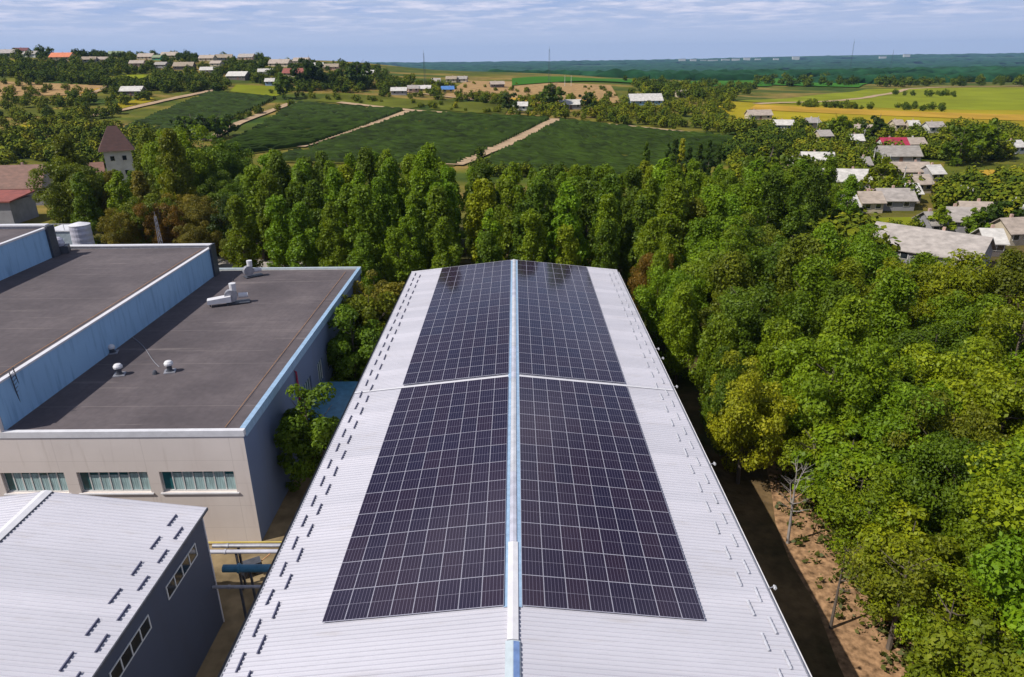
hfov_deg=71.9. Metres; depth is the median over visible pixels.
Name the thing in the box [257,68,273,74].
house
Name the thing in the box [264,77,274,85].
house
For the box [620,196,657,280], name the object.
poplar tree
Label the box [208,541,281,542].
gas pipe
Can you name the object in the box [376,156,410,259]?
poplar tree
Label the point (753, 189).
poplar tree
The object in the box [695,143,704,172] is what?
slim poplar
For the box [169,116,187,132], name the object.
village tree
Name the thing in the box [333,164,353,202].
poplar tree
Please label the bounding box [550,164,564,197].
poplar tree
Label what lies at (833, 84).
field
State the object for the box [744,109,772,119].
house
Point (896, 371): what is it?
broadleaf tree
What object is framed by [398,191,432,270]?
poplar tree
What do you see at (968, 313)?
broadleaf tree
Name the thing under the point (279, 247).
poplar tree
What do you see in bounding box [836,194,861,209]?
house
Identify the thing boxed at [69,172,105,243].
tall tree
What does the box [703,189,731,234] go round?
poplar tree
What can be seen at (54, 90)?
field
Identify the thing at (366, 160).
poplar tree
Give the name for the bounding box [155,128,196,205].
tall tree
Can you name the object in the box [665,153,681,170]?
poplar tree
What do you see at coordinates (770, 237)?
broadleaf tree
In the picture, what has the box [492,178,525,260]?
poplar tree
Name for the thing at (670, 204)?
poplar tree
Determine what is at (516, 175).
poplar tree
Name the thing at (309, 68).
village tree
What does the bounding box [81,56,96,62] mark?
house
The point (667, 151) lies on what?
slim poplar
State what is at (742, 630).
solar hall
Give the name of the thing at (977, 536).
broadleaf tree
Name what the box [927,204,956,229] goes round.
village tree
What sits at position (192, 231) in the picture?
autumn tree
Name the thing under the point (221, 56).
house
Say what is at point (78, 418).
factory building
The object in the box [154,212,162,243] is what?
lattice mast
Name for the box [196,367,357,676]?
yard
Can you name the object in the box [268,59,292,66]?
house
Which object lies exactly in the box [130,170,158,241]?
tall tree
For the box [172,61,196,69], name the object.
house
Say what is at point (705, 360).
broadleaf tree
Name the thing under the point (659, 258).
broadleaf tree
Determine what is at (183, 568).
window
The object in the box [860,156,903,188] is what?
village tree
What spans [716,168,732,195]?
poplar tree
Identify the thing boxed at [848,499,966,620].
tree
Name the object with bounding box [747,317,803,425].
broadleaf tree
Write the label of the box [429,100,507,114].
field
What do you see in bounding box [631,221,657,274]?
broadleaf tree
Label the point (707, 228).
broadleaf tree
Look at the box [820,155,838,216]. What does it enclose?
poplar tree
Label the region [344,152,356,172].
poplar tree
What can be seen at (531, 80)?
field
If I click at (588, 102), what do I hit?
village tree
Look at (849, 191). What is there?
poplar tree
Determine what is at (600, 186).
poplar tree
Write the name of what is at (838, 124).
village tree
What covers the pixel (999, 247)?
window
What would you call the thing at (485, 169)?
poplar tree
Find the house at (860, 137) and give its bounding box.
[850,132,865,144]
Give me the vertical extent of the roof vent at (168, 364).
0.960 m
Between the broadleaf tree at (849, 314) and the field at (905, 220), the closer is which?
the broadleaf tree at (849, 314)
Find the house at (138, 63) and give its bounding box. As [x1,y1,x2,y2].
[128,60,145,66]
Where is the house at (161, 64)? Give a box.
[154,61,170,67]
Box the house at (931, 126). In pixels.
[920,120,945,132]
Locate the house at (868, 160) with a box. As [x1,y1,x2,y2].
[862,155,873,167]
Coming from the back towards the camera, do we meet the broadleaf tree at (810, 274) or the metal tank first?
the metal tank
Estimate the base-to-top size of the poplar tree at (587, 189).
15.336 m
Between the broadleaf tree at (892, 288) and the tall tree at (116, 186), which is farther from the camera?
the tall tree at (116, 186)
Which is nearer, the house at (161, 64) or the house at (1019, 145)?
the house at (1019, 145)
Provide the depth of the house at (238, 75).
456.58 m
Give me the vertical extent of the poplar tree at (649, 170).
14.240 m
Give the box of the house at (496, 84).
[489,81,504,87]
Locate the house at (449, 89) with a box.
[441,85,454,93]
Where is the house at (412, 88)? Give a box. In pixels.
[407,85,418,92]
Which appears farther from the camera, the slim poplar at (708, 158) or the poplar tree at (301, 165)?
the slim poplar at (708, 158)
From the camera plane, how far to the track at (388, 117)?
314.65 m
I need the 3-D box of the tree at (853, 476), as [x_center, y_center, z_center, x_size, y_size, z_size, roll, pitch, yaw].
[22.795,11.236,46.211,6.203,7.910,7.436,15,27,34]
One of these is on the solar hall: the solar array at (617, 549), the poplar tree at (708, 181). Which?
the solar array at (617, 549)
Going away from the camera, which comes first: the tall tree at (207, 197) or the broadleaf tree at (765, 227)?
the broadleaf tree at (765, 227)
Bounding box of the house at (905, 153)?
[873,144,923,161]
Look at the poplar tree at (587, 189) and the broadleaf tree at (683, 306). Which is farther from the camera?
the poplar tree at (587, 189)
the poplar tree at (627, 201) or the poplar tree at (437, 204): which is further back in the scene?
the poplar tree at (627, 201)
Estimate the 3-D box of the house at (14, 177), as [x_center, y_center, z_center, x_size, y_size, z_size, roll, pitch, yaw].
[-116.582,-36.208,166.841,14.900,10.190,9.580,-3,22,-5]
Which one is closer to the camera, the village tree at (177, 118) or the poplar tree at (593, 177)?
the poplar tree at (593, 177)
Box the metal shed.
[0,490,224,676]
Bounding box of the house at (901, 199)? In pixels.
[873,185,918,210]
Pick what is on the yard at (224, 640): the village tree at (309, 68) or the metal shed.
the metal shed
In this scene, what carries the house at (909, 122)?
on the terrain at (750, 501)
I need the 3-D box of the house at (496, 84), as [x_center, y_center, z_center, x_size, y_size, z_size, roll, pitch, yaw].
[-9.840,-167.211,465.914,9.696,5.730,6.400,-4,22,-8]
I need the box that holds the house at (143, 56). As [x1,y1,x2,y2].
[137,53,154,59]
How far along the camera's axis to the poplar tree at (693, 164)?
127.05 m
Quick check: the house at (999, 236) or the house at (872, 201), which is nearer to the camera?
the house at (999, 236)
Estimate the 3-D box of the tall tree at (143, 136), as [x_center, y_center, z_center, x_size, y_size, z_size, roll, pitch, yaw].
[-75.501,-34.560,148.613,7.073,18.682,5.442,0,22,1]
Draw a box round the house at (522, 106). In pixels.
[514,101,527,110]
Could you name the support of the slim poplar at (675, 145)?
on the terrain at (750, 501)
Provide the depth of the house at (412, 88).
423.36 m
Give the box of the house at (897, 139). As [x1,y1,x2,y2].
[876,136,909,144]
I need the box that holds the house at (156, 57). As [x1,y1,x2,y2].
[151,54,162,60]
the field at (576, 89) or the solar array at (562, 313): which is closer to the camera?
the solar array at (562, 313)
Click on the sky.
(326, 30)
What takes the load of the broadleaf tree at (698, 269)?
on the terrain at (750, 501)
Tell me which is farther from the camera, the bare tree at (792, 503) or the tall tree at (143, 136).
the tall tree at (143, 136)
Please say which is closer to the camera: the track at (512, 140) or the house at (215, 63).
the track at (512, 140)
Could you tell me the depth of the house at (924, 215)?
128.40 m
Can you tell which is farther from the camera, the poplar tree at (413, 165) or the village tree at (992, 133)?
the village tree at (992, 133)
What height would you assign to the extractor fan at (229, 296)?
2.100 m
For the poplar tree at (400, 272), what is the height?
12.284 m
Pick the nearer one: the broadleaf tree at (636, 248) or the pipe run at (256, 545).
the pipe run at (256, 545)
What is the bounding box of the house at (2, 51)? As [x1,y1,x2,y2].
[0,49,15,56]
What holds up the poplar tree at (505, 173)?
on the terrain at (750, 501)
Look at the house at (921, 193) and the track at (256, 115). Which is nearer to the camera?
the house at (921, 193)
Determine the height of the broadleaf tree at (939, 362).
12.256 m
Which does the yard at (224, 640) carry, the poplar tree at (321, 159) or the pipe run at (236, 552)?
the pipe run at (236, 552)
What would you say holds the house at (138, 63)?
on the terrain at (750, 501)
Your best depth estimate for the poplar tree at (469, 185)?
104.58 m
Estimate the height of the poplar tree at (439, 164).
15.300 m
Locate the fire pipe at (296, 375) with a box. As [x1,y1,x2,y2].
[294,371,306,440]
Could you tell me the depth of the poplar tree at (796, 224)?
105.39 m
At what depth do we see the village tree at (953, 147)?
201.49 m
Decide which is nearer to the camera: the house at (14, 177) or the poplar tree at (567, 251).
the poplar tree at (567, 251)
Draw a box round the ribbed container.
[53,224,72,244]
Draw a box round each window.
[3,473,71,495]
[78,472,153,494]
[109,614,151,676]
[121,155,127,160]
[160,471,239,494]
[165,543,197,599]
[302,378,310,405]
[317,359,322,381]
[875,204,881,208]
[900,251,908,259]
[995,245,1004,250]
[1012,235,1019,240]
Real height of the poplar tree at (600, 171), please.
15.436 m
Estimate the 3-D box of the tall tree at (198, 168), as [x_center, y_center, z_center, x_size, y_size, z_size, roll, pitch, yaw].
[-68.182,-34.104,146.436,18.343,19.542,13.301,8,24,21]
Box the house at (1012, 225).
[989,214,1023,245]
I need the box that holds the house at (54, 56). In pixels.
[48,52,76,60]
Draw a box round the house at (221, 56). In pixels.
[215,54,233,60]
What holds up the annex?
on the yard at (224, 640)
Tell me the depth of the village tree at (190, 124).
269.37 m
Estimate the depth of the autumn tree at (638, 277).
84.70 m
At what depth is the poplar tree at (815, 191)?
113.77 m
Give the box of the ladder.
[9,367,19,400]
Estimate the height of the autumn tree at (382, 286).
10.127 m
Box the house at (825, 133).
[814,129,833,141]
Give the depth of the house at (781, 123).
291.84 m
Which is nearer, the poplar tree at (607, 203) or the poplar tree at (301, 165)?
the poplar tree at (607, 203)
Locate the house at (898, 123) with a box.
[887,118,905,130]
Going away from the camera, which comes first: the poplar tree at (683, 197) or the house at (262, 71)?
the poplar tree at (683, 197)
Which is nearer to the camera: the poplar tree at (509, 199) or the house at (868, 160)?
the poplar tree at (509, 199)
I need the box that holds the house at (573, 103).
[558,99,580,108]
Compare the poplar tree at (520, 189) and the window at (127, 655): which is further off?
the poplar tree at (520, 189)
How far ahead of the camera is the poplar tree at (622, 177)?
121.86 m
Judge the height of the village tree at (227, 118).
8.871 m
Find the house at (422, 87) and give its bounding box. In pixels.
[419,84,431,92]
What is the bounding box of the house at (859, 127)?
[854,123,873,131]
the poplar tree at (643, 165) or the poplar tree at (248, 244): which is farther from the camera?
the poplar tree at (643, 165)
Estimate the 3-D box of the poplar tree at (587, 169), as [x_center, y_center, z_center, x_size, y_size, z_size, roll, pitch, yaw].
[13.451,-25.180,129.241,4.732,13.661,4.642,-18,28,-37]
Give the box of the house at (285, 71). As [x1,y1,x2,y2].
[282,68,303,76]
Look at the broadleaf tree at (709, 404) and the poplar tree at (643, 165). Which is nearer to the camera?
the broadleaf tree at (709, 404)
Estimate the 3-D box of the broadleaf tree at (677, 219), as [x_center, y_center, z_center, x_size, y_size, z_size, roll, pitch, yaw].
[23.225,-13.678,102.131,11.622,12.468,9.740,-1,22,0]
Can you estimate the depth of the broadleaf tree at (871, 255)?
81.51 m
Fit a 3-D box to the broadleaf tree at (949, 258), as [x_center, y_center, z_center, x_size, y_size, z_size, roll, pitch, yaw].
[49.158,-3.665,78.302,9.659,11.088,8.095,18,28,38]
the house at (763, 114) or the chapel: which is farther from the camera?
the house at (763, 114)
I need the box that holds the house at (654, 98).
[627,93,663,104]
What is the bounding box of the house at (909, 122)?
[904,119,920,129]
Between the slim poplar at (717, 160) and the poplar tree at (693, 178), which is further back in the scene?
the slim poplar at (717, 160)
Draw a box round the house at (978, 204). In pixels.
[956,198,993,222]
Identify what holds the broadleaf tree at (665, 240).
on the terrain at (750, 501)
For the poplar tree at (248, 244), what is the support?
on the terrain at (750, 501)
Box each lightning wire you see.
[0,249,200,374]
[225,271,345,426]
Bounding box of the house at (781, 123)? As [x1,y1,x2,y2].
[773,118,794,130]
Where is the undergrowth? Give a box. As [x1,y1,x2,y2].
[217,250,1023,673]
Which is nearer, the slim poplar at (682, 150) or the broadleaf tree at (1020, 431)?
the broadleaf tree at (1020, 431)
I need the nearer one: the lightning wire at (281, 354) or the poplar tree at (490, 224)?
the lightning wire at (281, 354)
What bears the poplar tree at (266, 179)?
on the terrain at (750, 501)
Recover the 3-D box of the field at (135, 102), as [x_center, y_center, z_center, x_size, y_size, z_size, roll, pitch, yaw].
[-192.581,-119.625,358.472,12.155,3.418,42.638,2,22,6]
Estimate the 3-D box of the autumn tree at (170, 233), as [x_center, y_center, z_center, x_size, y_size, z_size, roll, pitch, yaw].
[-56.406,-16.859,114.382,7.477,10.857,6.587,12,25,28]
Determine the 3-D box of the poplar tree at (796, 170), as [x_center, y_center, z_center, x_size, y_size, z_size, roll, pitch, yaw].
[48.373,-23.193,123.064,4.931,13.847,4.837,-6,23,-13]
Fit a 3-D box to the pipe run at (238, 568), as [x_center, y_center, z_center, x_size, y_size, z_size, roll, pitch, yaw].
[-14.388,15.108,43.131,6.060,3.300,0.600,0,22,0]
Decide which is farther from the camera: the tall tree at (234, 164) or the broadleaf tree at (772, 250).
the tall tree at (234, 164)
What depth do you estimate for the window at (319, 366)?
65.40 m
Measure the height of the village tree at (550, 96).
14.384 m
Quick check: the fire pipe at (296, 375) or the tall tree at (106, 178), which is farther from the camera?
the tall tree at (106, 178)
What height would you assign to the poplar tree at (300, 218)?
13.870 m
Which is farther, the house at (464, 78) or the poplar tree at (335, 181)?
the house at (464, 78)
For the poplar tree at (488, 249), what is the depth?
88.33 m
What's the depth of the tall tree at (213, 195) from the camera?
135.60 m
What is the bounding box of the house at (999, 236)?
[969,224,1009,256]
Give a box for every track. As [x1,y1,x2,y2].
[93,89,212,115]
[202,103,287,139]
[301,110,408,146]
[336,102,689,131]
[446,119,558,164]
[755,85,1022,103]
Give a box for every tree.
[25,156,104,226]
[51,133,100,220]
[66,167,131,228]
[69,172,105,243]
[96,207,142,243]
[99,170,123,219]
[104,171,139,228]
[116,193,184,243]
[125,170,137,202]
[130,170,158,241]
[131,202,186,243]
[132,128,164,199]
[140,124,228,206]
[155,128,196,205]
[161,193,206,241]
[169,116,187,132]
[172,220,222,253]
[174,114,199,136]
[183,196,225,240]
[186,133,254,195]
[190,114,215,138]
[190,195,227,246]
[196,170,239,207]
[204,114,229,137]
[206,192,259,248]
[218,177,255,202]
[219,233,250,264]
[220,114,240,135]
[221,194,263,267]
[238,164,269,259]
[255,170,287,262]
[257,153,269,198]
[263,194,300,266]
[265,149,286,166]
[265,153,296,246]
[272,72,294,98]
[273,382,339,491]
[284,201,325,266]
[285,171,322,265]
[289,57,323,81]
[290,159,324,249]
[301,156,323,190]
[301,179,334,266]
[313,61,329,79]
[313,150,329,194]
[315,201,353,266]
[321,166,348,263]
[322,160,336,195]
[326,304,382,381]
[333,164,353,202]
[334,183,363,277]
[336,284,396,349]
[343,60,372,82]
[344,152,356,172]
[344,183,387,283]
[348,170,377,258]
[348,233,381,286]
[352,164,365,181]
[352,269,406,321]
[357,146,378,244]
[368,176,399,281]
[368,306,385,321]
[372,151,380,173]
[374,149,406,211]
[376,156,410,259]
[381,225,413,298]
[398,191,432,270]
[398,205,428,272]
[400,154,415,211]
[405,149,441,263]
[410,159,437,196]
[420,142,441,163]
[420,182,451,234]
[422,185,461,269]
[430,215,462,268]
[434,161,446,180]
[439,178,464,257]
[440,164,466,246]
[460,166,475,219]
[462,178,497,263]
[463,171,493,249]
[475,161,503,229]
[475,208,503,263]
[475,231,503,263]
[492,178,507,232]
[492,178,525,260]
[495,168,517,206]
[500,161,525,250]
[501,92,518,110]
[504,184,526,256]
[508,198,538,259]
[517,174,558,262]
[517,209,548,261]
[526,167,536,189]
[526,172,541,199]
[533,169,556,209]
[533,178,557,260]
[539,80,565,103]
[546,181,590,266]
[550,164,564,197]
[552,170,569,198]
[554,224,582,265]
[555,174,584,247]
[566,164,584,228]
[571,180,599,266]
[578,92,596,107]
[579,164,592,201]
[585,168,599,231]
[588,193,619,269]
[589,181,607,245]
[591,173,623,262]
[591,219,619,268]
[594,163,619,201]
[617,172,627,219]
[618,164,643,259]
[619,226,637,289]
[620,180,641,251]
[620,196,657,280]
[627,252,674,325]
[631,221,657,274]
[632,202,690,232]
[632,266,710,349]
[633,177,661,226]
[634,159,651,217]
[637,216,667,268]
[638,249,670,338]
[641,165,654,189]
[650,157,672,204]
[654,166,686,207]
[655,233,681,293]
[656,181,689,269]
[657,280,703,382]
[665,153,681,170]
[672,183,688,235]
[674,196,709,260]
[674,215,771,301]
[677,216,724,266]
[678,228,774,324]
[684,169,702,201]
[687,158,701,189]
[688,312,741,412]
[695,177,717,203]
[696,329,715,391]
[697,183,726,229]
[698,251,756,345]
[700,172,709,183]
[700,285,812,373]
[700,345,772,465]
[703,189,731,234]
[705,349,798,483]
[711,165,724,182]
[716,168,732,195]
[721,171,738,196]
[723,191,745,229]
[723,212,784,244]
[724,182,742,219]
[737,175,765,239]
[739,149,785,175]
[739,154,756,187]
[741,227,795,313]
[742,159,769,224]
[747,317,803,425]
[752,169,789,243]
[754,231,784,314]
[764,163,780,225]
[766,233,827,331]
[769,171,797,237]
[770,390,858,480]
[771,333,906,453]
[772,165,802,219]
[772,253,833,366]
[776,179,812,245]
[777,409,857,504]
[778,154,817,178]
[779,457,813,543]
[790,422,909,534]
[793,158,810,188]
[798,165,829,232]
[804,279,859,368]
[805,442,912,551]
[810,293,875,378]
[811,222,846,291]
[817,462,927,576]
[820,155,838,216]
[826,114,853,133]
[828,353,930,448]
[829,541,870,629]
[831,256,869,302]
[832,173,862,220]
[834,533,980,650]
[837,223,901,300]
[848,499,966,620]
[859,266,918,367]
[860,115,889,137]
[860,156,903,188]
[860,380,965,497]
[867,279,904,336]
[875,248,998,341]
[882,318,982,396]
[882,390,1021,523]
[888,429,1023,543]
[889,336,1023,431]
[893,562,1017,676]
[896,251,943,337]
[901,608,1023,676]
[913,290,1023,370]
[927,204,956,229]
[938,124,985,165]
[939,345,1023,464]
[940,256,1008,323]
[940,479,1023,623]
[953,653,1023,676]
[957,441,1023,566]
[958,293,1023,381]
[960,207,990,233]
[960,432,1023,558]
[963,117,1008,160]
[968,528,1023,668]
[973,248,1023,336]
[977,197,1023,227]
[998,349,1023,384]
[1014,422,1023,441]
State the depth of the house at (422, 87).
425.07 m
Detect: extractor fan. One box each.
[207,282,249,306]
[233,260,263,280]
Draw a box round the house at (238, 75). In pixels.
[225,71,250,80]
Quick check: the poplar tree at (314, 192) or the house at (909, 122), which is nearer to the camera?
the poplar tree at (314, 192)
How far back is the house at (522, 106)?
354.67 m
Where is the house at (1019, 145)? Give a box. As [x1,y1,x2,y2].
[1006,138,1023,153]
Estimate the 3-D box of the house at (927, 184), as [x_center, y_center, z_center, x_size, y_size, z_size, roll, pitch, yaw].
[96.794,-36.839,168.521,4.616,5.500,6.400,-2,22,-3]
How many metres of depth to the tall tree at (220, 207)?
116.55 m
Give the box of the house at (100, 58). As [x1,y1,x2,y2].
[97,56,108,61]
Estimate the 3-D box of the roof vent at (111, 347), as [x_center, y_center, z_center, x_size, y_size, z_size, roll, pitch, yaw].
[-33.411,0.834,58.949,0.840,0.760,0.840,-7,23,-15]
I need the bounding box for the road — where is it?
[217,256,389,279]
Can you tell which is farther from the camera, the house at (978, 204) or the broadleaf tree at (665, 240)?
the house at (978, 204)
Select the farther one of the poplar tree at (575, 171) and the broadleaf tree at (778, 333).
the poplar tree at (575, 171)
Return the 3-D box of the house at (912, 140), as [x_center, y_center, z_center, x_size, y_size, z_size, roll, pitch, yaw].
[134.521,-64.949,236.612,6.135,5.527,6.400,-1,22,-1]
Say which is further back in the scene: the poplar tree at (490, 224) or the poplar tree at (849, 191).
the poplar tree at (849, 191)
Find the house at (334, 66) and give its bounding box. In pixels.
[323,63,339,69]
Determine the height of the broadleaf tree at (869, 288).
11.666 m
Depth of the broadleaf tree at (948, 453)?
44.35 m
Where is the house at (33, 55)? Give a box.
[22,50,39,57]
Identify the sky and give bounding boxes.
[0,0,1023,62]
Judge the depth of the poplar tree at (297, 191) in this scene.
107.41 m
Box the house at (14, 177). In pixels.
[0,162,52,204]
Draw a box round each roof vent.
[108,344,118,354]
[113,363,126,377]
[163,360,176,373]
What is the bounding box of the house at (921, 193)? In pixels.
[903,180,924,203]
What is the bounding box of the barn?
[873,221,996,271]
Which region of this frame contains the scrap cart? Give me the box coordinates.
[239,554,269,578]
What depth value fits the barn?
109.95 m
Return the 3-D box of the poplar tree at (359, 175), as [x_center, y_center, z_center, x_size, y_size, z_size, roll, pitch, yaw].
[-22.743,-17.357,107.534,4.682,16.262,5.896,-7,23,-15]
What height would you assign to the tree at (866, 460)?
8.725 m
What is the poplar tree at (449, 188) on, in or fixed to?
on the terrain at (750, 501)
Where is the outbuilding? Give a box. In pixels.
[0,189,38,223]
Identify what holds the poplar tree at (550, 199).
on the terrain at (750, 501)
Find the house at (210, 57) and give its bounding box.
[198,54,216,60]
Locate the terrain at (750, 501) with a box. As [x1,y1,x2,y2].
[0,55,1023,676]
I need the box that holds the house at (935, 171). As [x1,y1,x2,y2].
[920,162,946,180]
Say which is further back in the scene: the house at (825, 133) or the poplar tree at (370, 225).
the house at (825, 133)
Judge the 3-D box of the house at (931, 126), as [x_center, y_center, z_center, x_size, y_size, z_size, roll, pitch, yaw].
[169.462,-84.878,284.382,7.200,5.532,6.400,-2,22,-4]
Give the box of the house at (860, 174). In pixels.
[822,166,872,188]
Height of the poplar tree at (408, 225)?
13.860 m
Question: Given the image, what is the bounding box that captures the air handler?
[57,237,70,253]
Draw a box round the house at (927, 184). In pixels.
[908,172,934,192]
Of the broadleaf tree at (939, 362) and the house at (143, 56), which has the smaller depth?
the broadleaf tree at (939, 362)
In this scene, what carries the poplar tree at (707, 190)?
on the terrain at (750, 501)
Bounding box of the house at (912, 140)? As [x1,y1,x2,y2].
[907,136,926,145]
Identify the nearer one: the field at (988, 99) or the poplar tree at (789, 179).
the poplar tree at (789, 179)
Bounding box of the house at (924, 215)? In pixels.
[911,208,948,230]
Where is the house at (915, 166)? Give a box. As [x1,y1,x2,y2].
[889,160,929,177]
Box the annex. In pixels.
[308,381,357,452]
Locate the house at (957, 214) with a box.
[946,203,976,232]
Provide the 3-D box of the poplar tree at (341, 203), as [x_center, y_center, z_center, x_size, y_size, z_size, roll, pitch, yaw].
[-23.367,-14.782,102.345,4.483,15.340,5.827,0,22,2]
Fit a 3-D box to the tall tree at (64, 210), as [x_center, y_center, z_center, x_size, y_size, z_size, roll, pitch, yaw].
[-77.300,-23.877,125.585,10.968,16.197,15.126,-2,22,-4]
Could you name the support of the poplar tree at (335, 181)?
on the terrain at (750, 501)
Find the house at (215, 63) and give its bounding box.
[209,60,223,66]
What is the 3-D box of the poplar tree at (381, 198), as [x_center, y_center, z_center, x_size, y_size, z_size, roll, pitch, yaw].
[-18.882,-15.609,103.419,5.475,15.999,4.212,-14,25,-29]
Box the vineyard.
[122,90,735,175]
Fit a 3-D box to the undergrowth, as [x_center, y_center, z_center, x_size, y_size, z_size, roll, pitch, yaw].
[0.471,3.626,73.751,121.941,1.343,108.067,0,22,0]
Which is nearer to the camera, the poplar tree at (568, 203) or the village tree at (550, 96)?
the poplar tree at (568, 203)
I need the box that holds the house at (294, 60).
[292,57,310,62]
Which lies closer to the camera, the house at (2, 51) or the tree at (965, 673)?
the tree at (965, 673)
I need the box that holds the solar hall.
[217,259,811,676]
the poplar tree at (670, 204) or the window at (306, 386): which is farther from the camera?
the poplar tree at (670, 204)
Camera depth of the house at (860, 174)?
171.46 m
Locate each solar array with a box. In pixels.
[322,376,507,622]
[403,260,510,384]
[517,260,624,382]
[519,376,704,620]
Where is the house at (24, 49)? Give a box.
[16,47,30,51]
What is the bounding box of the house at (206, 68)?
[199,66,213,72]
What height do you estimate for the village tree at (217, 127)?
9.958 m
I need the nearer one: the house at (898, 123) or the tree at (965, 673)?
the tree at (965, 673)
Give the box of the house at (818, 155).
[799,150,834,163]
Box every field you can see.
[0,81,104,95]
[0,109,66,116]
[114,74,147,79]
[118,97,155,107]
[231,84,295,95]
[247,110,403,153]
[285,119,549,165]
[316,92,438,108]
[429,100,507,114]
[442,81,619,102]
[512,76,771,85]
[719,101,1023,126]
[740,88,1023,109]
[749,104,1023,120]
[772,78,866,86]
[871,217,912,226]
[944,161,1023,179]
[979,170,994,175]
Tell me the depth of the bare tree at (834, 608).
40.61 m
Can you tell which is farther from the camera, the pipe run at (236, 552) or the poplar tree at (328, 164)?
the poplar tree at (328, 164)
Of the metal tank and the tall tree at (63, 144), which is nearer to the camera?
the metal tank
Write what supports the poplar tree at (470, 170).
on the terrain at (750, 501)
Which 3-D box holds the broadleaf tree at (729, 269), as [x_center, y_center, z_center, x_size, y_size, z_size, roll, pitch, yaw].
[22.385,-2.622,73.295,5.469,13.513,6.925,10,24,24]
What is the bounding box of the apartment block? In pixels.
[792,56,799,59]
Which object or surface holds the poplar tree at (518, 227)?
on the terrain at (750, 501)
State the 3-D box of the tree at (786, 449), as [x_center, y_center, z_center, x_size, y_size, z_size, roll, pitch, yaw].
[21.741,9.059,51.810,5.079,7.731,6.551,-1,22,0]
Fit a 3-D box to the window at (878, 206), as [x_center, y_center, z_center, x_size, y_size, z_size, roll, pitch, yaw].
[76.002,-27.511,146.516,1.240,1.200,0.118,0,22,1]
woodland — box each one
[0,44,1023,278]
[360,53,1023,83]
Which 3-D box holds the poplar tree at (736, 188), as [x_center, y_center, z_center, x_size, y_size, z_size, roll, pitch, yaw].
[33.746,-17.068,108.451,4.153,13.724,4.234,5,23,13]
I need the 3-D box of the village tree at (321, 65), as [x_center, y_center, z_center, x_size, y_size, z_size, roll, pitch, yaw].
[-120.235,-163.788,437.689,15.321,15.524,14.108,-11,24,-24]
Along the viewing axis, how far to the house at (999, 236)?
115.53 m
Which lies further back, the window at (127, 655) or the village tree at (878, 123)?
the village tree at (878, 123)
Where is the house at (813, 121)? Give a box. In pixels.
[803,116,820,127]
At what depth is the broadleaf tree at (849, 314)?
58.51 m
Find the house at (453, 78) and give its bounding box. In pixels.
[445,75,456,82]
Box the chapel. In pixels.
[88,126,134,186]
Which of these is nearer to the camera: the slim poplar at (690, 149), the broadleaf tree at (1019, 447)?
the broadleaf tree at (1019, 447)
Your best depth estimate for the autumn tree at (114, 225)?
111.62 m
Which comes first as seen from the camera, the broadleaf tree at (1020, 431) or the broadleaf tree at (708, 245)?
the broadleaf tree at (1020, 431)
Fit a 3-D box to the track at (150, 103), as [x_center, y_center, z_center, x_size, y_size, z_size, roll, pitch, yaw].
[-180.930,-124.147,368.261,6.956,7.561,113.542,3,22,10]
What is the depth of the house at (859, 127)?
274.76 m
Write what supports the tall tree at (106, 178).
on the terrain at (750, 501)
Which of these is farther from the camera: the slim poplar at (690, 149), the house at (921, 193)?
the slim poplar at (690, 149)
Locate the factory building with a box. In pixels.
[0,223,361,541]
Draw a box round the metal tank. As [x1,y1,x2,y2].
[68,222,94,244]
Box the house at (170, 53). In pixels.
[160,51,177,57]
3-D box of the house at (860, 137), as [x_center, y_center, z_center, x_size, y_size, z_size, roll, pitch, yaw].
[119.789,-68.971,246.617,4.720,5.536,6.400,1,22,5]
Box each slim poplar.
[642,141,650,162]
[664,143,670,168]
[669,138,680,162]
[677,138,685,175]
[685,146,692,183]
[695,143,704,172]
[702,140,712,177]
[713,144,721,178]
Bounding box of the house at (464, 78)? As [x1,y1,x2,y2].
[457,75,468,82]
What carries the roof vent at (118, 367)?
on the factory building
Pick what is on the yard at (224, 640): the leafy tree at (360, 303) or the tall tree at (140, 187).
the leafy tree at (360, 303)
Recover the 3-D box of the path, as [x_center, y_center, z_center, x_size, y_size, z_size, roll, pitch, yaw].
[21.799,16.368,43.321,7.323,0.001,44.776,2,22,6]
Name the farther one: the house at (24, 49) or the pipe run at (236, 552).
the house at (24, 49)
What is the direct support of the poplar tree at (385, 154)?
on the terrain at (750, 501)
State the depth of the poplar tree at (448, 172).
113.73 m
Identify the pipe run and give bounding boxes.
[210,549,277,589]
[212,543,280,584]
[212,585,260,617]
[222,563,270,598]
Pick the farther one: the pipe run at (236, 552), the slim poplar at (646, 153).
the slim poplar at (646, 153)
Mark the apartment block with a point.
(795, 57)
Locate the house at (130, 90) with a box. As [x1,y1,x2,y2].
[118,85,147,95]
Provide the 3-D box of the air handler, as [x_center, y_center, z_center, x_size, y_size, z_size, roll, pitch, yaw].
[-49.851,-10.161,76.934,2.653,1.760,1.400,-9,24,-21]
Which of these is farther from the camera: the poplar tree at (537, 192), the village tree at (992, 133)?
the village tree at (992, 133)
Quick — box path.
[763,428,913,676]
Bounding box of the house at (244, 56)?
[237,53,254,59]
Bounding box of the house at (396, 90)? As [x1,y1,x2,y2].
[390,86,407,94]
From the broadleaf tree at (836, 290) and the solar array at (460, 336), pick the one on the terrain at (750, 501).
the broadleaf tree at (836, 290)
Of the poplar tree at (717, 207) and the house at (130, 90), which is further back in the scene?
the house at (130, 90)
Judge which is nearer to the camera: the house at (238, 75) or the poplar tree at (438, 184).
the poplar tree at (438, 184)
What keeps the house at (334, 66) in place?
on the terrain at (750, 501)
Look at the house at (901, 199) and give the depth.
148.76 m
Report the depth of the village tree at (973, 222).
123.94 m

